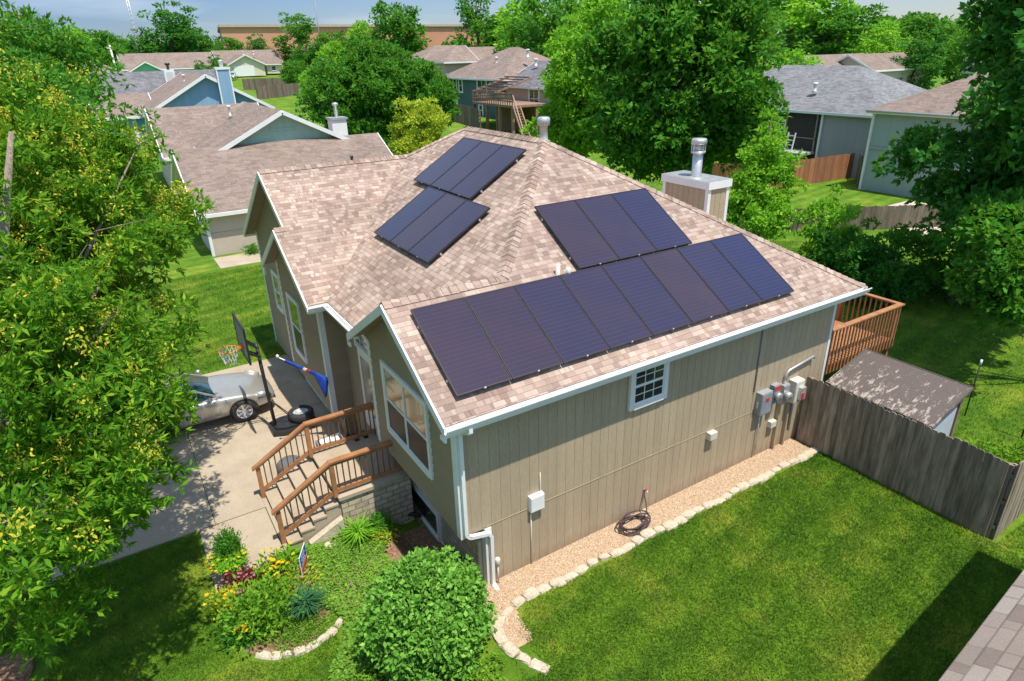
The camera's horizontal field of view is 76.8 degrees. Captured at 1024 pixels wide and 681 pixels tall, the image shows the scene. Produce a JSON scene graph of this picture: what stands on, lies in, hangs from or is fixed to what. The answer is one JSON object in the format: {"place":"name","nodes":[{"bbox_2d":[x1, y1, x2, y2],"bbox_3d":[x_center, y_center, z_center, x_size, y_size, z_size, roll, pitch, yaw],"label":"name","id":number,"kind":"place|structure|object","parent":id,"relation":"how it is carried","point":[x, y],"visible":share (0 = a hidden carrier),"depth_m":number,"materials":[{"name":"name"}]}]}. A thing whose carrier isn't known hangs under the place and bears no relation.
{"place":"outdoors","nodes":[
{"label":"outdoors","id":0,"kind":"place"},
{"bbox_2d":[68,63,215,135],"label":"gray roof house","id":1,"kind":"structure","parent":0,"point":[147,81],"depth_m":61.50,"materials":[{"name":"grey"}]},
{"bbox_2d":[116,52,215,71],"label":"mint green house","id":2,"kind":"structure","parent":0,"point":[137,62],"depth_m":133.96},
{"bbox_2d":[0,354,344,592],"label":"driveway","id":3,"kind":"structure","parent":0,"point":[229,452],"depth_m":15.75,"materials":[{"name":"concrete"}]},
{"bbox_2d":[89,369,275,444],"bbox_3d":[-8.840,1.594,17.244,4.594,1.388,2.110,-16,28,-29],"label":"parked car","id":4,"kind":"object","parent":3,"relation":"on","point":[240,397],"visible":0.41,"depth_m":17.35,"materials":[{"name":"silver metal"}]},
{"bbox_2d":[217,312,315,436],"bbox_3d":[-6.232,0.895,16.412,1.992,3.235,1.330,-16,28,-29],"label":"basketball hoop","id":5,"kind":"object","parent":3,"relation":"on","point":[281,426],"visible":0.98,"depth_m":16.29,"materials":[{"name":"black plastic"}]},
{"bbox_2d":[213,251,260,268],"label":"side path","id":6,"kind":"structure","parent":0,"point":[233,260],"depth_m":31.44,"materials":[{"name":"concrete"}]},
{"bbox_2d":[287,405,313,422],"bbox_3d":[-5.634,1.958,17.230,0.670,0.220,0.666,-16,28,-29],"label":"loose wheel","id":7,"kind":"object","parent":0,"point":[300,413],"visible":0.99,"depth_m":17.09,"materials":[{"name":"black rubber"}]},
{"bbox_2d":[0,0,991,43],"label":"sky","id":8,"kind":"structure","parent":0,"point":[112,16],"materials":[{"name":"blue"}]},
{"bbox_2d":[0,45,1023,680],"bbox_3d":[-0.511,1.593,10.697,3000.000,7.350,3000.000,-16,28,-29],"label":"ground","id":9,"kind":"structure","parent":0,"point":[196,261],"depth_m":12.12,"materials":[{"name":"green plant"}]},
{"bbox_2d":[0,653,35,680],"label":"mulch mound","id":10,"kind":"object","parent":9,"relation":"on","point":[9,670],"visible":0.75,"depth_m":10.46,"materials":[{"name":"brown soil"}]},
{"bbox_2d":[0,0,180,237],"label":"ash tree","id":11,"kind":"object","parent":9,"relation":"on","point":[40,46],"visible":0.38,"depth_m":14.47,"materials":[{"name":"green plant"}]},
{"bbox_2d":[77,29,132,66],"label":"tree","id":12,"kind":"object","parent":9,"relation":"on","point":[98,43],"visible":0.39,"depth_m":142.46,"materials":[{"name":"green plant"}]},
{"bbox_2d":[0,29,216,673],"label":"ash tree","id":13,"kind":"object","parent":9,"relation":"on","point":[60,280],"visible":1,"depth_m":9.21,"materials":[{"name":"green plant"}]},
{"bbox_2d":[130,0,202,52],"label":"tree","id":14,"kind":"object","parent":9,"relation":"on","point":[170,29],"visible":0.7,"depth_m":145.31,"materials":[{"name":"green plant"}]},
{"bbox_2d":[88,60,274,147],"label":"blue gable house","id":15,"kind":"structure","parent":9,"relation":"on","point":[182,89],"depth_m":50.60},
{"bbox_2d":[217,562,265,590],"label":"astilbe plant","id":16,"kind":"object","parent":9,"relation":"on","point":[242,575],"visible":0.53,"depth_m":11.83,"materials":[{"name":"pink plant"}]},
{"bbox_2d":[200,490,287,590],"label":"walkway","id":17,"kind":"structure","parent":9,"relation":"on","point":[257,528],"depth_m":13.37,"materials":[{"name":"concrete"}]},
{"bbox_2d":[205,522,250,580],"bbox_3d":[-5.343,3.967,12.117,0.827,1.104,0.927,-16,28,-29],"label":"flower planter","id":18,"kind":"object","parent":17,"relation":"on","point":[228,554],"visible":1,"depth_m":12.02,"materials":[{"name":"green plant"}]},
{"bbox_2d":[211,49,282,75],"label":"cream garage house","id":19,"kind":"structure","parent":9,"relation":"on","point":[252,62],"depth_m":152.79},
{"bbox_2d":[144,102,392,256],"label":"brown roof house","id":20,"kind":"structure","parent":9,"relation":"on","point":[227,152],"depth_m":35.98,"materials":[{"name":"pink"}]},
{"bbox_2d":[255,83,301,98],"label":"fence","id":21,"kind":"object","parent":9,"relation":"on","point":[274,91],"visible":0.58,"depth_m":96.36,"materials":[{"name":"brown wood"}]},
{"bbox_2d":[242,583,330,654],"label":"flower bed soil","id":22,"kind":"structure","parent":9,"relation":"on","point":[266,647],"depth_m":10.90,"materials":[{"name":"brown soil"}]},
{"bbox_2d":[197,580,250,636],"bbox_3d":[-5.021,4.699,11.384,1.007,0.589,1.077,-16,28,-29],"label":"yellow lily","id":23,"kind":"object","parent":22,"relation":"on","point":[222,596],"visible":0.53,"depth_m":11.33,"materials":[{"name":"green plant"}]},
{"bbox_2d":[211,601,274,653],"bbox_3d":[-4.652,4.827,11.192,1.292,0.495,1.315,3,25,10],"label":"dark perennial","id":24,"kind":"object","parent":22,"relation":"on","point":[222,630],"visible":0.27,"depth_m":10.93,"materials":[{"name":"green plant"}]},
{"bbox_2d":[197,567,319,662],"bbox_3d":[-4.390,4.719,11.203,1.947,0.776,1.739,3,25,10],"label":"phlox plant","id":25,"kind":"object","parent":22,"relation":"on","point":[258,599],"visible":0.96,"depth_m":11.08,"materials":[{"name":"green plant"}]},
{"bbox_2d":[247,541,314,582],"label":"yellow lily","id":26,"kind":"object","parent":22,"relation":"on","point":[277,565],"visible":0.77,"depth_m":12.11,"materials":[{"name":"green plant"}]},
{"bbox_2d":[251,600,342,673],"bbox_3d":[-3.658,4.967,11.108,1.724,0.226,1.659,4,25,13],"label":"sedum patch","id":27,"kind":"object","parent":22,"relation":"on","point":[300,625],"visible":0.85,"depth_m":11.03,"materials":[{"name":"green plant"}]},
{"bbox_2d":[273,555,335,605],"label":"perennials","id":28,"kind":"object","parent":22,"relation":"on","point":[305,577],"visible":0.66,"depth_m":11.93,"materials":[{"name":"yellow plant"}]},
{"bbox_2d":[278,574,332,618],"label":"ornamental grass","id":29,"kind":"object","parent":22,"relation":"on","point":[306,607],"depth_m":11.32,"materials":[{"name":"green plant"}]},
{"bbox_2d":[278,59,303,83],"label":"tree","id":30,"kind":"object","parent":9,"relation":"on","point":[288,74],"visible":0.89,"depth_m":105.00,"materials":[{"name":"green plant"}]},
{"bbox_2d":[270,12,318,70],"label":"tree","id":31,"kind":"object","parent":9,"relation":"on","point":[300,35],"visible":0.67,"depth_m":157.61,"materials":[{"name":"green plant"}]},
{"bbox_2d":[252,402,413,547],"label":"front steps","id":32,"kind":"structure","parent":9,"relation":"on","point":[314,494],"depth_m":13.74,"materials":[{"name":"wood"}]},
{"bbox_2d":[287,520,393,680],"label":"ground cover","id":33,"kind":"object","parent":9,"relation":"on","point":[343,666],"visible":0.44,"depth_m":12.03,"materials":[{"name":"green plant"}]},
{"bbox_2d":[217,24,481,66],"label":"brick warehouse","id":34,"kind":"structure","parent":9,"relation":"on","point":[438,34],"depth_m":234.27,"materials":[{"name":"beige brick"}]},
{"bbox_2d":[332,510,384,548],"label":"daylily clump","id":35,"kind":"object","parent":9,"relation":"on","point":[358,531],"visible":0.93,"depth_m":13.02,"materials":[{"name":"green plant"}]},
{"bbox_2d":[291,33,461,150],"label":"maple tree","id":36,"kind":"object","parent":9,"relation":"on","point":[363,80],"visible":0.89,"depth_m":48.09,"materials":[{"name":"green plant"}]},
{"bbox_2d":[365,0,432,54],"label":"tree","id":37,"kind":"object","parent":9,"relation":"on","point":[401,27],"visible":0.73,"depth_m":127.88,"materials":[{"name":"green plant"}]},
{"bbox_2d":[387,95,451,155],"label":"magnolia tree","id":38,"kind":"object","parent":9,"relation":"on","point":[406,139],"visible":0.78,"depth_m":41.07,"materials":[{"name":"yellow plant"}]},
{"bbox_2d":[347,544,498,680],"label":"viburnum bush","id":39,"kind":"object","parent":9,"relation":"on","point":[410,594],"visible":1,"depth_m":9.78,"materials":[{"name":"green plant"}]},
{"bbox_2d":[346,637,507,680],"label":"ground shrub","id":40,"kind":"object","parent":9,"relation":"on","point":[485,668],"visible":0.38,"depth_m":10.16,"materials":[{"name":"green plant"}]},
{"bbox_2d":[380,498,481,578],"bbox_3d":[-2.273,4.175,13.438,1.500,0.450,4.200,-16,28,-29],"label":"mulch bed","id":41,"kind":"object","parent":9,"relation":"on","point":[422,536],"visible":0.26,"depth_m":13.66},
{"bbox_2d":[411,45,502,79],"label":"brown hip house","id":42,"kind":"structure","parent":9,"relation":"on","point":[447,59],"depth_m":85.94,"materials":[{"name":"beige"}]},
{"bbox_2d":[445,103,480,127],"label":"fence","id":43,"kind":"object","parent":9,"relation":"on","point":[468,116],"visible":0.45,"depth_m":64.25,"materials":[{"name":"brown wood"}]},
{"bbox_2d":[453,0,497,46],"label":"tree","id":44,"kind":"object","parent":9,"relation":"on","point":[476,21],"visible":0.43,"depth_m":129.81,"materials":[{"name":"green plant"}]},
{"bbox_2d":[4,14,978,55],"bbox_3d":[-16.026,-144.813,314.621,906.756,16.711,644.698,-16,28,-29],"label":"distant woods","id":45,"kind":"object","parent":9,"relation":"on","point":[451,42],"depth_m":246.40,"materials":[{"name":"green plant"}]},
{"bbox_2d":[446,47,556,132],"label":"slate two storey house","id":46,"kind":"structure","parent":9,"relation":"on","point":[509,61],"depth_m":69.76,"materials":[{"name":"brown"}]},
{"bbox_2d":[472,76,549,135],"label":"tall wooden deck","id":47,"kind":"structure","parent":9,"relation":"on","point":[512,115],"depth_m":61.99,"materials":[{"name":"brown wood"}]},
{"bbox_2d":[491,0,546,51],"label":"tree","id":48,"kind":"object","parent":9,"relation":"on","point":[504,18],"visible":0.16,"depth_m":109.55,"materials":[{"name":"green plant"}]},
{"bbox_2d":[496,17,544,50],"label":"tree","id":49,"kind":"object","parent":9,"relation":"on","point":[514,33],"visible":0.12,"depth_m":89.82,"materials":[{"name":"green plant"}]},
{"bbox_2d":[511,0,581,57],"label":"tree","id":50,"kind":"object","parent":9,"relation":"on","point":[547,23],"visible":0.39,"depth_m":73.53,"materials":[{"name":"green plant"}]},
{"bbox_2d":[243,116,871,590],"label":"house","id":51,"kind":"structure","parent":9,"relation":"on","point":[593,444],"depth_m":13.56,"materials":[{"name":"beige"}]},
{"bbox_2d":[285,291,307,363],"bbox_3d":[-5.824,-0.352,17.509,0.095,1.750,1.150,-16,28,-29],"label":"window","id":52,"kind":"structure","parent":51,"relation":"in","point":[293,307],"depth_m":17.48,"materials":[{"name":"white paint"}]},
{"bbox_2d":[357,348,377,434],"bbox_3d":[-3.326,1.215,14.911,0.089,2.050,0.860,-16,28,-29],"label":"front door","id":53,"kind":"structure","parent":51,"relation":"in","point":[363,360],"depth_m":14.87,"materials":[{"name":"white paint"}]},
{"bbox_2d":[379,359,433,479],"bbox_3d":[-1.999,1.447,12.188,0.095,1.600,2.100,-16,28,-29],"label":"window","id":54,"kind":"structure","parent":51,"relation":"in","point":[407,417],"depth_m":12.08,"materials":[{"name":"white paint"}]},
{"bbox_2d":[374,186,446,241],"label":"solar panel","id":55,"kind":"object","parent":51,"relation":"attached to","point":[404,217],"visible":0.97,"depth_m":15.75,"materials":[{"name":"glass"}]},
{"bbox_2d":[410,478,442,542],"bbox_3d":[-1.914,3.692,14.119,0.095,0.720,1.500,-16,28,-29],"label":"basement window","id":56,"kind":"structure","parent":51,"relation":"in","point":[430,516],"depth_m":13.94,"materials":[{"name":"black glass"}]},
{"bbox_2d":[390,193,466,251],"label":"solar panel","id":57,"kind":"object","parent":51,"relation":"attached to","point":[426,222],"visible":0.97,"depth_m":14.95,"materials":[{"name":"glass"}]},
{"bbox_2d":[414,137,481,185],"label":"solar panel","id":58,"kind":"object","parent":51,"relation":"attached to","point":[446,161],"visible":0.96,"depth_m":16.89,"materials":[{"name":"glass"}]},
{"bbox_2d":[408,200,489,263],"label":"solar panel","id":59,"kind":"object","parent":51,"relation":"attached to","point":[438,239],"visible":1,"depth_m":14.12,"materials":[{"name":"glass"}]},
{"bbox_2d":[410,297,511,396],"bbox_3d":[-0.865,0.092,10.731,1.018,0.134,1.834,-16,59,-29],"label":"solar panel","id":60,"kind":"object","parent":51,"relation":"attached to","point":[466,355],"visible":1,"depth_m":10.65,"materials":[{"name":"glass"}]},
{"bbox_2d":[431,141,501,192],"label":"solar panel","id":61,"kind":"object","parent":51,"relation":"attached to","point":[460,170],"visible":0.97,"depth_m":16.09,"materials":[{"name":"glass"}]},
{"bbox_2d":[449,145,526,199],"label":"solar panel","id":62,"kind":"object","parent":51,"relation":"attached to","point":[485,173],"visible":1,"depth_m":15.25,"materials":[{"name":"glass"}]},
{"bbox_2d":[464,286,562,379],"bbox_3d":[0.007,-0.151,11.223,1.018,0.134,1.834,-16,59,-29],"label":"solar panel","id":63,"kind":"object","parent":51,"relation":"attached to","point":[517,337],"visible":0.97,"depth_m":11.15,"materials":[{"name":"glass"}]},
{"bbox_2d":[528,473,544,563],"bbox_3d":[0.459,3.363,12.050,0.300,2.030,0.111,-16,28,-29],"label":"cable box","id":64,"kind":"object","parent":51,"relation":"attached to","point":[536,502],"visible":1,"depth_m":11.83,"materials":[{"name":"white paint"}]},
{"bbox_2d":[514,275,609,363],"bbox_3d":[0.879,-0.394,11.715,1.018,0.134,1.834,-16,59,-29],"label":"solar panel","id":65,"kind":"object","parent":51,"relation":"attached to","point":[566,324],"visible":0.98,"depth_m":11.64,"materials":[{"name":"glass"}]},
{"bbox_2d":[534,200,619,269],"bbox_3d":[1.317,-2.182,13.306,1.018,0.134,1.834,-16,59,-29],"label":"solar panel","id":66,"kind":"object","parent":51,"relation":"attached to","point":[578,236],"visible":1,"depth_m":13.23,"materials":[{"name":"glass"}]},
{"bbox_2d":[559,265,652,348],"bbox_3d":[1.750,-0.637,12.207,1.018,0.134,1.834,-16,59,-29],"label":"solar panel","id":67,"kind":"object","parent":51,"relation":"attached to","point":[610,311],"visible":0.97,"depth_m":12.14,"materials":[{"name":"glass"}]},
{"bbox_2d":[575,194,656,259],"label":"solar panel","id":68,"kind":"object","parent":51,"relation":"attached to","point":[617,228],"visible":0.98,"depth_m":13.73,"materials":[{"name":"glass"}]},
{"bbox_2d":[601,256,692,335],"bbox_3d":[2.622,-0.880,12.699,1.018,0.134,1.834,-16,59,-29],"label":"solar panel","id":69,"kind":"object","parent":51,"relation":"attached to","point":[657,308],"visible":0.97,"depth_m":12.63,"materials":[{"name":"glass"}]},
{"bbox_2d":[627,362,669,411],"bbox_3d":[2.649,0.798,12.473,0.980,0.980,0.095,-16,28,-29],"label":"window","id":70,"kind":"structure","parent":51,"relation":"in","point":[650,386],"depth_m":12.49,"materials":[{"name":"white paint"}]},
{"bbox_2d":[611,188,691,251],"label":"solar panel","id":71,"kind":"object","parent":51,"relation":"attached to","point":[655,223],"visible":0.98,"depth_m":14.22,"materials":[{"name":"glass"}]},
{"bbox_2d":[640,248,728,323],"bbox_3d":[3.494,-1.123,13.191,1.018,0.134,1.834,-16,59,-29],"label":"solar panel","id":72,"kind":"object","parent":51,"relation":"attached to","point":[689,290],"visible":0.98,"depth_m":13.12,"materials":[{"name":"glass"}]},
{"bbox_2d":[677,240,762,311],"bbox_3d":[4.365,-1.366,13.684,1.018,0.134,1.834,-16,59,-29],"label":"solar panel","id":73,"kind":"object","parent":51,"relation":"attached to","point":[730,287],"visible":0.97,"depth_m":13.62,"materials":[{"name":"glass"}]},
{"bbox_2d":[710,233,793,301],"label":"solar panel","id":74,"kind":"object","parent":51,"relation":"attached to","point":[755,269],"visible":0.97,"depth_m":14.11,"materials":[{"name":"glass"}]},
{"bbox_2d":[753,388,772,453],"bbox_3d":[5.766,1.949,15.024,0.410,1.710,0.189,-16,28,-29],"label":"disconnect box","id":75,"kind":"object","parent":51,"relation":"attached to","point":[763,402],"visible":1,"depth_m":14.73,"materials":[{"name":"grey metal"}]},
{"bbox_2d":[786,376,806,429],"bbox_3d":[6.782,1.581,15.480,0.320,1.420,0.314,-16,28,-29],"label":"utility box","id":76,"kind":"object","parent":51,"relation":"attached to","point":[798,388],"visible":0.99,"depth_m":15.23,"materials":[{"name":"beige plastic"}]},
{"bbox_2d":[520,0,631,157],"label":"maple tree","id":77,"kind":"object","parent":9,"relation":"on","point":[566,94],"visible":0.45,"depth_m":39.56,"materials":[{"name":"green plant"}]},
{"bbox_2d":[482,438,808,647],"bbox_3d":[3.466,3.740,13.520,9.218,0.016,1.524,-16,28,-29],"label":"gravel","id":78,"kind":"structure","parent":9,"relation":"on","point":[578,554],"depth_m":13.11,"materials":[{"name":"beige gravel"}]},
{"bbox_2d":[616,490,650,534],"bbox_3d":[2.567,3.579,13.254,0.966,0.521,0.495,-19,30,-34],"label":"garden hose","id":79,"kind":"object","parent":78,"relation":"on","point":[644,524],"visible":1,"depth_m":13.30,"materials":[{"name":"rubber"}]},
{"bbox_2d":[569,0,790,184],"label":"maple tree","id":80,"kind":"object","parent":9,"relation":"on","point":[724,46],"visible":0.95,"depth_m":29.14,"materials":[{"name":"green plant"}]},
{"bbox_2d":[726,106,809,241],"bbox_3d":[10.433,-5.977,26.679,4.344,6.855,3.708,-16,28,-29],"label":"pear tree","id":81,"kind":"object","parent":9,"relation":"on","point":[752,200],"visible":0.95,"depth_m":26.22,"materials":[{"name":"green plant"}]},
{"bbox_2d":[770,47,824,69],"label":"tree","id":82,"kind":"object","parent":9,"relation":"on","point":[797,55],"visible":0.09,"depth_m":69.90,"materials":[{"name":"green plant"}]},
{"bbox_2d":[768,153,854,188],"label":"cedar fence","id":83,"kind":"object","parent":9,"relation":"on","point":[823,169],"visible":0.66,"depth_m":45.59,"materials":[{"name":"brown wood"}]},
{"bbox_2d":[776,0,860,56],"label":"tree","id":84,"kind":"object","parent":9,"relation":"on","point":[796,16],"visible":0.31,"depth_m":104.13,"materials":[{"name":"green plant"}]},
{"bbox_2d":[727,65,925,177],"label":"gray hip house","id":85,"kind":"structure","parent":9,"relation":"on","point":[828,106],"depth_m":48.63,"materials":[{"name":"grey"}]},
{"bbox_2d":[792,183,863,262],"bbox_3d":[13.688,-4.490,27.995,3.036,4.468,3.318,14,29,31],"label":"shrub","id":86,"kind":"object","parent":9,"relation":"on","point":[833,220],"visible":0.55,"depth_m":27.47,"materials":[{"name":"green plant"}]},
{"bbox_2d":[787,3,895,56],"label":"tree","id":87,"kind":"object","parent":9,"relation":"on","point":[834,30],"visible":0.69,"depth_m":100.11,"materials":[{"name":"green plant"}]},
{"bbox_2d":[727,204,959,233],"bbox_3d":[15.631,-6.336,33.740,25.358,1.303,0.180,-2,24,-2],"label":"back fence","id":88,"kind":"object","parent":9,"relation":"on","point":[889,217],"visible":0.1,"depth_m":33.76,"materials":[{"name":"brown wood"}]},
{"bbox_2d":[806,226,895,281],"bbox_3d":[13.551,-3.268,26.333,3.249,2.728,3.085,-16,28,-29],"label":"shrub","id":89,"kind":"object","parent":9,"relation":"on","point":[826,254],"visible":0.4,"depth_m":26.13,"materials":[{"name":"green plant"}]},
{"bbox_2d":[824,293,904,374],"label":"deck","id":90,"kind":"structure","parent":9,"relation":"on","point":[850,340],"depth_m":17.29,"materials":[{"name":"orange wood"}]},
{"bbox_2d":[837,52,924,84],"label":"beige gable house","id":91,"kind":"structure","parent":9,"relation":"on","point":[885,64],"depth_m":80.08,"materials":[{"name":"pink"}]},
{"bbox_2d":[834,233,928,309],"bbox_3d":[13.791,-2.501,24.373,3.828,3.000,3.306,-16,28,-29],"label":"shrub","id":92,"kind":"object","parent":9,"relation":"on","point":[893,290],"visible":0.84,"depth_m":23.99,"materials":[{"name":"green plant"}]},
{"bbox_2d":[850,18,917,53],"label":"tree","id":93,"kind":"object","parent":9,"relation":"on","point":[884,30],"visible":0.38,"depth_m":88.84,"materials":[{"name":"green plant"}]},
{"bbox_2d":[826,349,973,436],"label":"garden shed","id":94,"kind":"structure","parent":9,"relation":"on","point":[932,400],"depth_m":14.35,"materials":[{"name":"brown paint"}]},
{"bbox_2d":[854,215,955,288],"bbox_3d":[15.377,-2.990,25.418,3.904,3.469,3.596,-4,24,-7],"label":"shrub","id":95,"kind":"object","parent":9,"relation":"on","point":[906,238],"visible":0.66,"depth_m":24.57,"materials":[{"name":"green plant"}]},
{"bbox_2d":[796,377,1018,538],"bbox_3d":[8.333,2.360,14.132,0.180,1.852,4.405,-16,28,-29],"label":"wooden fence","id":96,"kind":"object","parent":9,"relation":"on","point":[920,462],"visible":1,"depth_m":13.81,"materials":[{"name":"grey wood"}]},
{"bbox_2d":[892,28,952,89],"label":"tree","id":97,"kind":"object","parent":9,"relation":"on","point":[923,58],"visible":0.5,"depth_m":79.94,"materials":[{"name":"green plant"}]},
{"bbox_2d":[893,11,971,78],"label":"tree","id":98,"kind":"object","parent":9,"relation":"on","point":[920,20],"visible":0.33,"depth_m":90.49,"materials":[{"name":"green plant"}]},
{"bbox_2d":[870,0,1023,304],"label":"maple tree","id":99,"kind":"object","parent":9,"relation":"on","point":[996,98],"visible":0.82,"depth_m":20.47,"materials":[{"name":"green plant"}]},
{"bbox_2d":[925,236,972,307],"bbox_3d":[17.541,-2.534,23.913,4.022,3.512,3.815,-16,28,-29],"label":"shrub","id":100,"kind":"object","parent":9,"relation":"on","point":[939,288],"visible":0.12,"depth_m":24.64,"materials":[{"name":"green plant"}]},
{"bbox_2d":[937,23,991,85],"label":"tree","id":101,"kind":"object","parent":9,"relation":"on","point":[951,65],"visible":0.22,"depth_m":81.31,"materials":[{"name":"green plant"}]},
{"bbox_2d":[939,570,1023,680],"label":"corner roof house","id":102,"kind":"structure","parent":9,"relation":"on","point":[993,649],"depth_m":5.78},
{"bbox_2d":[940,187,1023,335],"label":"tree","id":103,"kind":"object","parent":9,"relation":"on","point":[993,286],"visible":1,"depth_m":16.67,"materials":[{"name":"green plant"}]},
{"bbox_2d":[951,433,1023,479],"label":"weed patch","id":104,"kind":"object","parent":9,"relation":"on","point":[1010,451],"visible":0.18,"depth_m":15.13,"materials":[{"name":"green plant"}]},
{"bbox_2d":[985,461,1023,539],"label":"wooden fence","id":105,"kind":"object","parent":9,"relation":"on","point":[1013,509],"visible":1,"depth_m":12.60,"materials":[{"name":"grey wood"}]},
{"bbox_2d":[858,58,995,202],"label":"sage siding house","id":106,"kind":"structure","parent":0,"point":[888,120],"depth_m":40.35,"materials":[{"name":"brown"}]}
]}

